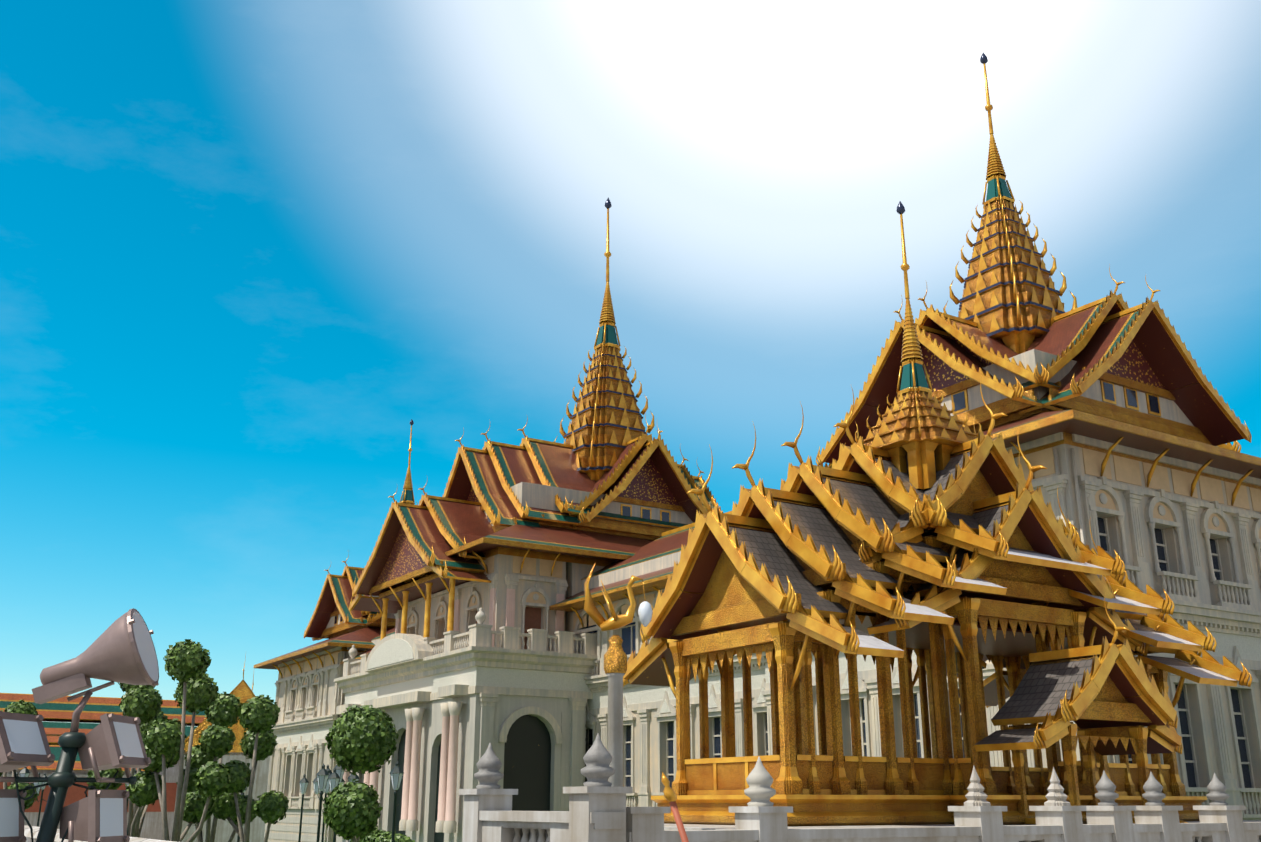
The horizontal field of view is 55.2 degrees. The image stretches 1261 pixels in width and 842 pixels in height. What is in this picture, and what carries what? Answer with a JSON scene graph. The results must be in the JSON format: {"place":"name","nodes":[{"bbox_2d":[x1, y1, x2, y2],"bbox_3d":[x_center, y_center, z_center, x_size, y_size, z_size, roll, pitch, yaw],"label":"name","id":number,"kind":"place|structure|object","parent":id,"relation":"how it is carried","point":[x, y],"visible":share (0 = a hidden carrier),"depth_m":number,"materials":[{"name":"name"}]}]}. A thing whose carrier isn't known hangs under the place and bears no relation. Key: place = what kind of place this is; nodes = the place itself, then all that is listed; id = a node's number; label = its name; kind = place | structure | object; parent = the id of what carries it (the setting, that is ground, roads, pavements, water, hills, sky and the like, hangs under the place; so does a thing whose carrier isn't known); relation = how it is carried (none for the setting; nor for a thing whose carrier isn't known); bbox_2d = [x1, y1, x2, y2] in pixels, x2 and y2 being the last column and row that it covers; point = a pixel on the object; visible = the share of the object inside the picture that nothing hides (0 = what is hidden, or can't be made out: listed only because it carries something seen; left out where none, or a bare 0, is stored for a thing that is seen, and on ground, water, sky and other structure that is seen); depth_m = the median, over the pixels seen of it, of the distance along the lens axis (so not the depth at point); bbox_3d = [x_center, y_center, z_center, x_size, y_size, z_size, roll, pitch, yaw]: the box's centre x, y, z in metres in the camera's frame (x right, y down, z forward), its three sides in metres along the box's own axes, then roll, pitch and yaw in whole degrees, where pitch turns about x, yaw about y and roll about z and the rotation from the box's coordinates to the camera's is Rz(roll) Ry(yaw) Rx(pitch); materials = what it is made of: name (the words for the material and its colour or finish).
{"place":"outdoors","nodes":[
{"label":"outdoors","id":0,"kind":"place"},
{"bbox_2d":[0,680,269,841],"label":"background building","id":1,"kind":"structure","parent":0,"point":[56,714],"depth_m":139.59,"materials":[{"name":"white paint"}]},
{"bbox_2d":[184,655,254,754],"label":"temple","id":2,"kind":"structure","parent":1,"relation":"attached to","point":[242,692],"depth_m":126.71,"materials":[{"name":"gold"}]},
{"bbox_2d":[0,639,414,841],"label":"topiary","id":3,"kind":"object","parent":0,"point":[358,738],"depth_m":33.44,"materials":[{"name":"green plant"}]},
{"bbox_2d":[0,0,1260,726],"label":"sky","id":4,"kind":"structure","parent":0,"point":[245,245],"materials":[{"name":"blue"}]},
{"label":"terrace paving","id":5,"kind":"structure","parent":0,"visible":0},
{"bbox_2d":[0,608,158,841],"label":"floodlight pole","id":6,"kind":"object","parent":5,"relation":"on","point":[121,649],"visible":1,"depth_m":6.64,"materials":[{"name":"grey metal"}]},
{"bbox_2d":[16,760,403,841],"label":"street lamps","id":7,"kind":"object","parent":5,"relation":"on","point":[326,781],"visible":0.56,"depth_m":44.74,"materials":[{"name":"black metal"}]},
{"bbox_2d":[606,601,652,786],"bbox_3d":[-0.018,6.790,19.206,0.783,7.850,0.319,-1,-18,2],"label":"street lamp","id":8,"kind":"object","parent":5,"relation":"on","point":[615,719],"visible":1,"depth_m":19.73,"materials":[{"name":"grey metal"}]},
{"bbox_2d":[584,563,645,673],"bbox_3d":[-0.316,3.333,20.384,0.890,1.854,0.734,11,-21,-31],"label":"lamp post ornament","id":9,"kind":"object","parent":8,"relation":"on","point":[615,658],"visible":1,"depth_m":20.21,"materials":[{"name":"gold metal"}]},
{"bbox_2d":[661,772,688,841],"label":"barrier pole","id":10,"kind":"object","parent":5,"relation":"on","point":[669,793],"visible":1,"depth_m":9.48,"materials":[{"name":"red metal"}]},
{"label":"ground","id":11,"kind":"structure","parent":0,"visible":0},
{"bbox_2d":[24,733,1260,841],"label":"terrace walls","id":12,"kind":"structure","parent":11,"relation":"on","point":[599,811],"depth_m":17.41,"materials":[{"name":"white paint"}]},
{"bbox_2d":[257,302,1260,841],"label":"palace building","id":13,"kind":"structure","parent":11,"relation":"on","point":[509,668],"depth_m":65.15,"materials":[{"name":"white paint"}]},
{"bbox_2d":[254,53,1260,677],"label":"chakri goldwork","id":14,"kind":"object","parent":13,"relation":"on","point":[1012,299],"visible":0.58,"depth_m":56.83,"materials":[{"name":"gold metal"}]},
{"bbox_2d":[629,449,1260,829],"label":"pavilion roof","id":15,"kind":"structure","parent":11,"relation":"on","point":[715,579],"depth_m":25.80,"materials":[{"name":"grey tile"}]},
{"bbox_2d":[623,201,1251,826],"bbox_3d":[7.750,2.132,27.611,13.890,17.200,10.679,11,-21,-31],"label":"aphorn phimok goldwork","id":16,"kind":"object","parent":15,"relation":"attached to","point":[919,435],"visible":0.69,"depth_m":25.14,"materials":[{"name":"gold metal"}]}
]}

